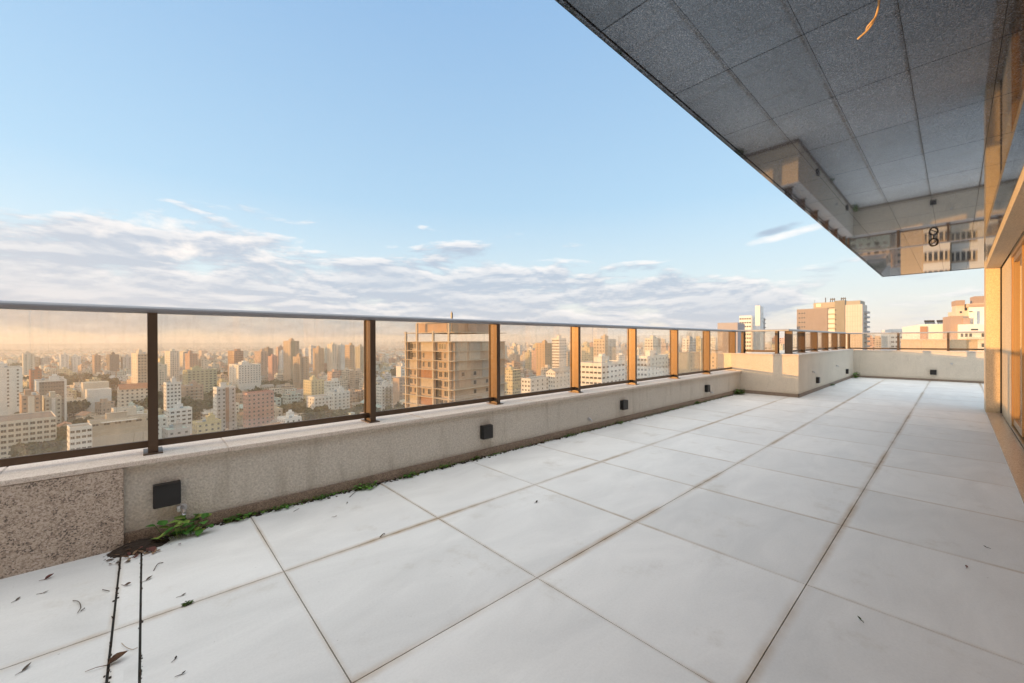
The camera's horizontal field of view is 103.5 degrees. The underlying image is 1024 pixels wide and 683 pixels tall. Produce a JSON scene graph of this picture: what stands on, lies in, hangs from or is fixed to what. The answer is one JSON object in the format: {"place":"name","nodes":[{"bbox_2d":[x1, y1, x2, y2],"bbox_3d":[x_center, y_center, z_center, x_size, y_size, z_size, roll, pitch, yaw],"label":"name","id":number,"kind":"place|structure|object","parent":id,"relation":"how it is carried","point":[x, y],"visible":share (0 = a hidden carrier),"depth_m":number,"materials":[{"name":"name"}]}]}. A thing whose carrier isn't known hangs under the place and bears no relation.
{"place":"outdoors","nodes":[
{"label":"outdoors","id":0,"kind":"place"},
{"bbox_2d":[0,341,770,428],"bbox_3d":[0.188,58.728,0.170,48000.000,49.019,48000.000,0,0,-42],"label":"city ground","id":1,"kind":"structure","parent":0,"point":[67,346],"depth_m":8139.16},
{"bbox_2d":[0,357,22,414],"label":"apartment block","id":2,"kind":"structure","parent":1,"relation":"on","point":[11,382],"depth_m":341.80,"materials":[{"name":"concrete"}]},
{"bbox_2d":[0,411,56,458],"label":"apartment block","id":3,"kind":"structure","parent":1,"relation":"on","point":[40,426],"depth_m":229.27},
{"bbox_2d":[22,351,34,375],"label":"apartment block","id":4,"kind":"structure","parent":1,"relation":"on","point":[28,360],"depth_m":624.13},
{"bbox_2d":[19,389,39,412],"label":"apartment block","id":5,"kind":"structure","parent":1,"relation":"on","point":[29,400],"depth_m":272.15,"materials":[{"name":"concrete"}]},
{"bbox_2d":[16,443,44,455],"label":"tree","id":6,"kind":"object","parent":1,"relation":"on","point":[29,448],"visible":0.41,"depth_m":217.38,"materials":[{"name":"green plant"}]},
{"bbox_2d":[29,367,41,390],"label":"apartment block","id":7,"kind":"structure","parent":1,"relation":"on","point":[36,373],"depth_m":442.85,"materials":[{"name":"concrete"}]},
{"bbox_2d":[23,447,56,455],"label":"tree","id":8,"kind":"object","parent":1,"relation":"on","point":[46,450],"visible":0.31,"depth_m":215.22,"materials":[{"name":"green plant"}]},
{"bbox_2d":[37,440,62,450],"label":"tree","id":9,"kind":"object","parent":1,"relation":"on","point":[56,445],"visible":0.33,"depth_m":224.56,"materials":[{"name":"green plant"}]},
{"bbox_2d":[34,374,66,420],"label":"office building","id":10,"kind":"structure","parent":1,"relation":"on","point":[53,382],"depth_m":340.14,"materials":[{"name":"concrete"}]},
{"bbox_2d":[42,391,61,424],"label":"apartment block","id":11,"kind":"structure","parent":1,"relation":"on","point":[51,400],"depth_m":294.80,"materials":[{"name":"concrete"}]},
{"bbox_2d":[48,436,66,448],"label":"tree","id":12,"kind":"object","parent":1,"relation":"on","point":[61,441],"visible":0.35,"depth_m":234.03,"materials":[{"name":"green plant"}]},
{"bbox_2d":[59,352,68,368],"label":"apartment block","id":13,"kind":"structure","parent":1,"relation":"on","point":[64,359],"depth_m":804.95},
{"bbox_2d":[67,401,81,418],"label":"tree","id":14,"kind":"object","parent":1,"relation":"on","point":[72,408],"visible":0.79,"depth_m":359.74,"materials":[{"name":"green plant"}]},
{"bbox_2d":[71,354,80,372],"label":"apartment block","id":15,"kind":"structure","parent":1,"relation":"on","point":[75,361],"depth_m":814.00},
{"bbox_2d":[67,422,91,449],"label":"apartment block","id":16,"kind":"structure","parent":1,"relation":"on","point":[79,435],"depth_m":208.29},
{"bbox_2d":[72,399,91,410],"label":"tree","id":17,"kind":"object","parent":1,"relation":"on","point":[84,405],"visible":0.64,"depth_m":371.82,"materials":[{"name":"green plant"}]},
{"bbox_2d":[75,411,97,418],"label":"house","id":18,"kind":"structure","parent":1,"relation":"on","point":[81,414],"depth_m":342.60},
{"bbox_2d":[81,381,108,398],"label":"warehouse","id":19,"kind":"structure","parent":1,"relation":"on","point":[94,384],"depth_m":437.86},
{"bbox_2d":[92,353,100,374],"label":"apartment block","id":20,"kind":"structure","parent":1,"relation":"on","point":[96,362],"depth_m":724.07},
{"bbox_2d":[85,388,111,412],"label":"apartment block","id":21,"kind":"structure","parent":1,"relation":"on","point":[93,396],"depth_m":380.31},
{"bbox_2d":[95,398,114,414],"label":"apartment block","id":22,"kind":"structure","parent":1,"relation":"on","point":[103,406],"depth_m":372.80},
{"bbox_2d":[106,352,118,371],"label":"apartment block","id":23,"kind":"structure","parent":1,"relation":"on","point":[112,361],"depth_m":695.74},
{"bbox_2d":[87,406,147,446],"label":"commercial building","id":24,"kind":"structure","parent":1,"relation":"on","point":[116,427],"depth_m":227.57,"materials":[{"name":"concrete"}]},
{"bbox_2d":[111,406,135,414],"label":"apartment block","id":25,"kind":"structure","parent":1,"relation":"on","point":[131,410],"depth_m":268.00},
{"bbox_2d":[121,354,130,369],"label":"apartment block","id":26,"kind":"structure","parent":1,"relation":"on","point":[126,361],"depth_m":704.32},
{"bbox_2d":[116,382,147,408],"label":"apartment block","id":27,"kind":"structure","parent":1,"relation":"on","point":[127,394],"depth_m":346.47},
{"bbox_2d":[131,349,147,383],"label":"apartment block","id":28,"kind":"structure","parent":1,"relation":"on","point":[139,372],"depth_m":424.25,"materials":[{"name":"concrete"}]},
{"bbox_2d":[147,411,166,438],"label":"apartment block","id":29,"kind":"structure","parent":1,"relation":"on","point":[162,420],"depth_m":278.53,"materials":[{"name":"concrete"}]},
{"bbox_2d":[158,362,166,391],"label":"apartment tower","id":30,"kind":"structure","parent":1,"relation":"on","point":[162,373],"depth_m":518.02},
{"bbox_2d":[163,376,180,414],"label":"apartment block","id":31,"kind":"structure","parent":1,"relation":"on","point":[172,390],"depth_m":333.60,"materials":[{"name":"concrete"}]},
{"bbox_2d":[165,349,179,381],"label":"apartment tower","id":32,"kind":"structure","parent":1,"relation":"on","point":[172,361],"depth_m":579.88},
{"bbox_2d":[162,420,189,437],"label":"apartment block","id":33,"kind":"structure","parent":1,"relation":"on","point":[177,428],"depth_m":241.95,"materials":[{"name":"concrete"}]},
{"bbox_2d":[166,402,191,433],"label":"apartment block","id":34,"kind":"structure","parent":1,"relation":"on","point":[180,412],"depth_m":298.14,"materials":[{"name":"concrete"}]},
{"bbox_2d":[181,396,195,406],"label":"tree","id":35,"kind":"object","parent":1,"relation":"on","point":[187,401],"visible":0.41,"depth_m":345.83,"materials":[{"name":"green plant"}]},
{"bbox_2d":[185,350,197,369],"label":"apartment block","id":36,"kind":"structure","parent":1,"relation":"on","point":[191,359],"depth_m":565.25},
{"bbox_2d":[181,379,203,400],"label":"apartment block","id":37,"kind":"structure","parent":1,"relation":"on","point":[193,389],"depth_m":376.29,"materials":[{"name":"concrete"}]},
{"bbox_2d":[189,403,203,420],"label":"tree","id":38,"kind":"object","parent":1,"relation":"on","point":[196,410],"visible":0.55,"depth_m":341.72,"materials":[{"name":"green plant"}]},
{"bbox_2d":[183,366,216,394],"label":"office building","id":39,"kind":"structure","parent":1,"relation":"on","point":[206,378],"depth_m":482.96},
{"bbox_2d":[198,357,207,368],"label":"apartment block","id":40,"kind":"structure","parent":1,"relation":"on","point":[203,363],"depth_m":578.43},
{"bbox_2d":[195,399,212,409],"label":"tree","id":41,"kind":"object","parent":1,"relation":"on","point":[205,404],"visible":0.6,"depth_m":354.03,"materials":[{"name":"green plant"}]},
{"bbox_2d":[192,409,220,434],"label":"apartment block","id":42,"kind":"structure","parent":1,"relation":"on","point":[210,423],"depth_m":255.48,"materials":[{"name":"concrete"}]},
{"bbox_2d":[213,382,235,430],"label":"apartment block","id":43,"kind":"structure","parent":1,"relation":"on","point":[224,405],"depth_m":304.56,"materials":[{"name":"concrete"}]},
{"bbox_2d":[228,349,242,379],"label":"apartment tower","id":44,"kind":"structure","parent":1,"relation":"on","point":[235,356],"depth_m":607.06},
{"bbox_2d":[235,390,247,404],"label":"apartment block","id":45,"kind":"structure","parent":1,"relation":"on","point":[239,398],"depth_m":388.24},
{"bbox_2d":[229,361,260,390],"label":"apartment block","id":46,"kind":"structure","parent":1,"relation":"on","point":[244,375],"depth_m":530.40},
{"bbox_2d":[243,390,273,427],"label":"apartment block","id":47,"kind":"structure","parent":1,"relation":"on","point":[258,408],"depth_m":305.98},
{"bbox_2d":[254,349,266,375],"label":"apartment block","id":48,"kind":"structure","parent":1,"relation":"on","point":[260,356],"depth_m":694.56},
{"bbox_2d":[0,345,524,420],"bbox_3d":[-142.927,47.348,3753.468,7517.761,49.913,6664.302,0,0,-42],"label":"distant trees","id":49,"kind":"object","parent":1,"relation":"on","point":[275,382],"visible":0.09,"depth_m":968.57,"materials":[{"name":"green plant"}]},
{"bbox_2d":[268,354,277,380],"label":"apartment block","id":50,"kind":"structure","parent":1,"relation":"on","point":[272,364],"depth_m":643.75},
{"bbox_2d":[274,403,282,418],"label":"apartment block","id":51,"kind":"structure","parent":1,"relation":"on","point":[278,411],"depth_m":335.35,"materials":[{"name":"concrete"}]},
{"bbox_2d":[277,410,301,422],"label":"apartment block","id":52,"kind":"structure","parent":1,"relation":"on","point":[290,416],"depth_m":285.43,"materials":[{"name":"concrete"}]},
{"bbox_2d":[283,338,298,381],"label":"apartment block","id":53,"kind":"structure","parent":1,"relation":"on","point":[290,348],"depth_m":615.95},
{"bbox_2d":[283,390,299,404],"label":"apartment block","id":54,"kind":"structure","parent":1,"relation":"on","point":[291,396],"depth_m":388.56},
{"bbox_2d":[293,353,308,387],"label":"apartment block","id":55,"kind":"structure","parent":1,"relation":"on","point":[300,368],"depth_m":544.66,"materials":[{"name":"concrete"}]},
{"bbox_2d":[304,407,318,418],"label":"tree","id":56,"kind":"object","parent":1,"relation":"on","point":[312,413],"visible":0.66,"depth_m":321.37,"materials":[{"name":"green plant"}]},
{"bbox_2d":[303,375,323,402],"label":"apartment block","id":57,"kind":"structure","parent":1,"relation":"on","point":[313,385],"depth_m":436.39,"materials":[{"name":"concrete"}]},
{"bbox_2d":[313,346,323,378],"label":"apartment block","id":58,"kind":"structure","parent":1,"relation":"on","point":[318,359],"depth_m":724.45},
{"bbox_2d":[307,394,331,409],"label":"apartment block","id":59,"kind":"structure","parent":1,"relation":"on","point":[313,401],"depth_m":346.18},
{"bbox_2d":[313,404,328,417],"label":"tree","id":60,"kind":"object","parent":1,"relation":"on","point":[320,409],"visible":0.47,"depth_m":321.50,"materials":[{"name":"green plant"}]},
{"bbox_2d":[327,343,336,370],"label":"apartment block","id":61,"kind":"structure","parent":1,"relation":"on","point":[331,356],"depth_m":725.09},
{"bbox_2d":[324,378,339,393],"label":"apartment tower","id":62,"kind":"structure","parent":1,"relation":"on","point":[333,384],"depth_m":403.90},
{"bbox_2d":[327,369,339,380],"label":"apartment tower","id":63,"kind":"structure","parent":1,"relation":"on","point":[334,373],"depth_m":530.68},
{"bbox_2d":[327,384,349,409],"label":"apartment block","id":64,"kind":"structure","parent":1,"relation":"on","point":[340,397],"depth_m":378.87,"materials":[{"name":"concrete"}]},
{"bbox_2d":[338,343,344,370],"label":"apartment block","id":65,"kind":"structure","parent":1,"relation":"on","point":[341,356],"depth_m":732.92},
{"bbox_2d":[341,367,352,389],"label":"apartment tower","id":66,"kind":"structure","parent":1,"relation":"on","point":[345,373],"depth_m":573.84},
{"bbox_2d":[345,343,354,369],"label":"apartment block","id":67,"kind":"structure","parent":1,"relation":"on","point":[350,356],"depth_m":603.68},
{"bbox_2d":[349,389,357,402],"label":"apartment block","id":68,"kind":"structure","parent":1,"relation":"on","point":[354,396],"depth_m":423.66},
{"bbox_2d":[350,368,362,390],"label":"apartment tower","id":69,"kind":"structure","parent":1,"relation":"on","point":[356,374],"depth_m":555.90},
{"bbox_2d":[355,344,363,372],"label":"apartment block","id":70,"kind":"structure","parent":1,"relation":"on","point":[359,356],"depth_m":683.68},
{"bbox_2d":[376,380,392,410],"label":"apartment block","id":71,"kind":"structure","parent":1,"relation":"on","point":[384,394],"depth_m":399.21,"materials":[{"name":"concrete"}]},
{"bbox_2d":[0,336,796,419],"bbox_3d":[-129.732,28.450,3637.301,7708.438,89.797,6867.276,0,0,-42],"label":"distant buildings","id":72,"kind":"structure","parent":1,"relation":"on","point":[47,364],"depth_m":936.65,"materials":[{"name":"concrete"}]},
{"bbox_2d":[393,377,404,407],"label":"apartment block","id":73,"kind":"structure","parent":1,"relation":"on","point":[398,390],"depth_m":382.96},
{"bbox_2d":[396,363,404,376],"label":"apartment block","id":74,"kind":"structure","parent":1,"relation":"on","point":[400,371],"depth_m":422.43,"materials":[{"name":"concrete"}]},
{"bbox_2d":[402,311,506,407],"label":"unfinished tower","id":75,"kind":"structure","parent":1,"relation":"on","point":[437,372],"depth_m":133.47,"materials":[{"name":"concrete"}]},
{"bbox_2d":[505,366,520,394],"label":"apartment tower","id":76,"kind":"structure","parent":1,"relation":"on","point":[513,380],"depth_m":395.61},
{"bbox_2d":[532,348,535,374],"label":"apartment tower","id":77,"kind":"structure","parent":1,"relation":"on","point":[534,361],"depth_m":697.72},
{"bbox_2d":[521,375,547,392],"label":"apartment block","id":78,"kind":"structure","parent":1,"relation":"on","point":[534,383],"depth_m":290.03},
{"bbox_2d":[536,340,551,375],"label":"apartment block","id":79,"kind":"structure","parent":1,"relation":"on","point":[543,353],"depth_m":525.14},
{"bbox_2d":[546,366,569,389],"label":"apartment block","id":80,"kind":"structure","parent":1,"relation":"on","point":[558,377],"depth_m":304.86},
{"bbox_2d":[552,335,565,367],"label":"apartment block","id":81,"kind":"structure","parent":1,"relation":"on","point":[558,351],"depth_m":423.65,"materials":[{"name":"concrete"}]},
{"bbox_2d":[582,345,593,361],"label":"apartment tower","id":82,"kind":"structure","parent":1,"relation":"on","point":[587,353],"depth_m":628.96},
{"bbox_2d":[581,349,624,385],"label":"apartment block","id":83,"kind":"structure","parent":1,"relation":"on","point":[601,368],"depth_m":232.19,"materials":[{"name":"concrete"}]},
{"bbox_2d":[594,334,615,359],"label":"apartment block","id":84,"kind":"structure","parent":1,"relation":"on","point":[605,344],"depth_m":386.48,"materials":[{"name":"concrete"}]},
{"bbox_2d":[637,350,667,378],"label":"apartment block","id":85,"kind":"structure","parent":1,"relation":"on","point":[651,363],"depth_m":255.53,"materials":[{"name":"concrete"}]},
{"bbox_2d":[645,335,660,353],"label":"apartment block","id":86,"kind":"structure","parent":1,"relation":"on","point":[652,342],"depth_m":424.69,"materials":[{"name":"concrete"}]},
{"bbox_2d":[678,352,699,373],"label":"apartment block","id":87,"kind":"structure","parent":1,"relation":"on","point":[688,362],"depth_m":265.64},
{"bbox_2d":[682,336,695,351],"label":"apartment block","id":88,"kind":"structure","parent":1,"relation":"on","point":[688,343],"depth_m":464.04,"materials":[{"name":"concrete"}]},
{"bbox_2d":[696,336,702,370],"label":"apartment tower","id":89,"kind":"structure","parent":1,"relation":"on","point":[699,343],"depth_m":597.10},
{"bbox_2d":[710,336,716,353],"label":"apartment tower","id":90,"kind":"structure","parent":1,"relation":"on","point":[713,342],"depth_m":687.33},
{"bbox_2d":[710,350,717,369],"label":"apartment block","id":91,"kind":"structure","parent":1,"relation":"on","point":[714,360],"depth_m":301.88,"materials":[{"name":"concrete"}]},
{"bbox_2d":[718,323,744,368],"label":"office building","id":92,"kind":"structure","parent":1,"relation":"on","point":[723,342],"depth_m":267.12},
{"bbox_2d":[739,316,754,352],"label":"apartment block","id":93,"kind":"structure","parent":1,"relation":"on","point":[748,322],"depth_m":311.97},
{"bbox_2d":[755,305,765,349],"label":"stair tower","id":94,"kind":"structure","parent":1,"relation":"on","point":[760,319],"depth_m":293.82,"materials":[{"name":"concrete"}]},
{"bbox_2d":[797,297,869,349],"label":"building","id":95,"kind":"structure","parent":1,"relation":"on","point":[841,315],"depth_m":253.95,"materials":[{"name":"concrete"}]},
{"bbox_2d":[881,329,901,349],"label":"apartment block","id":96,"kind":"structure","parent":1,"relation":"on","point":[888,340],"depth_m":267.35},
{"bbox_2d":[902,320,942,338],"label":"apartment block","id":97,"kind":"structure","parent":1,"relation":"on","point":[929,326],"depth_m":121.33,"materials":[{"name":"concrete"}]},
{"bbox_2d":[900,339,950,350],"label":"rooftop block","id":98,"kind":"structure","parent":1,"relation":"on","point":[923,343],"depth_m":63.67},
{"bbox_2d":[943,296,983,350],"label":"stepped building","id":99,"kind":"structure","parent":1,"relation":"on","point":[962,316],"depth_m":109.38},
{"bbox_2d":[950,339,978,350],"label":"rooftop block","id":100,"kind":"structure","parent":1,"relation":"on","point":[965,343],"depth_m":62.84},
{"bbox_2d":[0,0,983,343],"label":"sky","id":101,"kind":"structure","parent":0,"point":[500,160],"materials":[{"name":"blue"}]},
{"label":"terrace slab","id":102,"kind":"structure","parent":0,"visible":0},
{"bbox_2d":[0,370,741,578],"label":"parapet wall","id":103,"kind":"structure","parent":102,"relation":"on","point":[57,512],"depth_m":3.09,"materials":[{"name":"beige paint"}]},
{"bbox_2d":[153,480,180,508],"bbox_3d":[-2.274,1.008,2.661,0.140,0.150,0.062,0,0,-42],"label":"wall light","id":104,"kind":"object","parent":103,"relation":"attached to","point":[166,494],"visible":1,"depth_m":2.64,"materials":[{"name":"black plastic"}]},
{"bbox_2d":[0,300,735,466],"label":"glass railing","id":105,"kind":"object","parent":103,"relation":"on","point":[153,442],"visible":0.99,"depth_m":3.75,"materials":[{"name":"brown metal"}]},
{"bbox_2d":[480,424,492,439],"bbox_3d":[-0.281,1.001,4.475,0.140,0.150,0.062,0,0,-42],"label":"wall light","id":106,"kind":"object","parent":103,"relation":"attached to","point":[486,431],"visible":1,"depth_m":4.45,"materials":[{"name":"black plastic"}]},
{"bbox_2d":[0,377,1023,682],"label":"terrace floor","id":107,"kind":"structure","parent":102,"relation":"on","point":[746,537],"depth_m":2.24,"materials":[{"name":"tile"}]},
{"bbox_2d":[85,651,126,671],"bbox_3d":[-1.613,1.277,1.609,0.124,0.024,0.036,0,0,-42],"label":"fallen leaf","id":108,"kind":"object","parent":107,"relation":"on","point":[115,657],"visible":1,"depth_m":1.63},
{"bbox_2d":[104,536,180,563],"bbox_3d":[-2.273,1.268,2.489,0.357,0.054,0.258,0,0,-42],"label":"leaf heap","id":109,"kind":"object","parent":107,"relation":"on","point":[137,547],"visible":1,"depth_m":2.47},
{"bbox_2d":[145,513,213,539],"bbox_3d":[-2.182,1.226,2.654,0.349,0.126,0.191,0,0,-42],"label":"weed plant","id":110,"kind":"object","parent":107,"relation":"on","point":[197,530],"visible":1,"depth_m":2.67,"materials":[{"name":"green plant"}]},
{"bbox_2d":[103,394,734,682],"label":"soil crumbs","id":111,"kind":"object","parent":107,"relation":"on","point":[221,524],"visible":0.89,"depth_m":3.23,"materials":[{"name":"brown soil"}]},
{"bbox_2d":[223,393,737,523],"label":"seedlings","id":112,"kind":"object","parent":107,"relation":"on","point":[254,513],"visible":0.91,"depth_m":3.37,"materials":[{"name":"green plant"}]},
{"bbox_2d":[723,349,853,397],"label":"raised parapet","id":113,"kind":"structure","parent":102,"relation":"on","point":[781,374],"depth_m":9.61,"materials":[{"name":"beige paint"}]},
{"bbox_2d":[735,329,845,353],"bbox_3d":[8.615,-0.017,12.022,7.315,0.573,1.215,0,0,-42],"label":"block railing","id":114,"kind":"object","parent":113,"relation":"on","point":[801,341],"visible":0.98,"depth_m":10.06,"materials":[{"name":"brown metal"}]},
{"bbox_2d":[555,0,1023,502],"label":"penthouse building","id":115,"kind":"structure","parent":102,"relation":"on","point":[889,142],"depth_m":2.83,"materials":[{"name":"concrete"}]},
{"bbox_2d":[857,0,879,39],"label":"hanging cable","id":116,"kind":"object","parent":115,"relation":"hanging from","point":[871,22],"visible":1,"depth_m":1.79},
{"bbox_2d":[1011,234,1023,447],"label":"sliding door","id":117,"kind":"structure","parent":115,"relation":"in","point":[1017,255],"depth_m":5.44,"materials":[{"name":"glass"}]},
{"bbox_2d":[854,350,983,383],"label":"end wall","id":118,"kind":"structure","parent":102,"relation":"on","point":[966,367],"depth_m":12.58,"materials":[{"name":"beige paint"}]},
{"bbox_2d":[846,331,983,350],"bbox_3d":[14.009,-0.005,11.506,0.200,0.588,6.960,0,0,-42],"label":"end railing","id":119,"kind":"object","parent":118,"relation":"on","point":[948,348],"visible":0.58,"depth_m":12.86,"materials":[{"name":"brown metal"}]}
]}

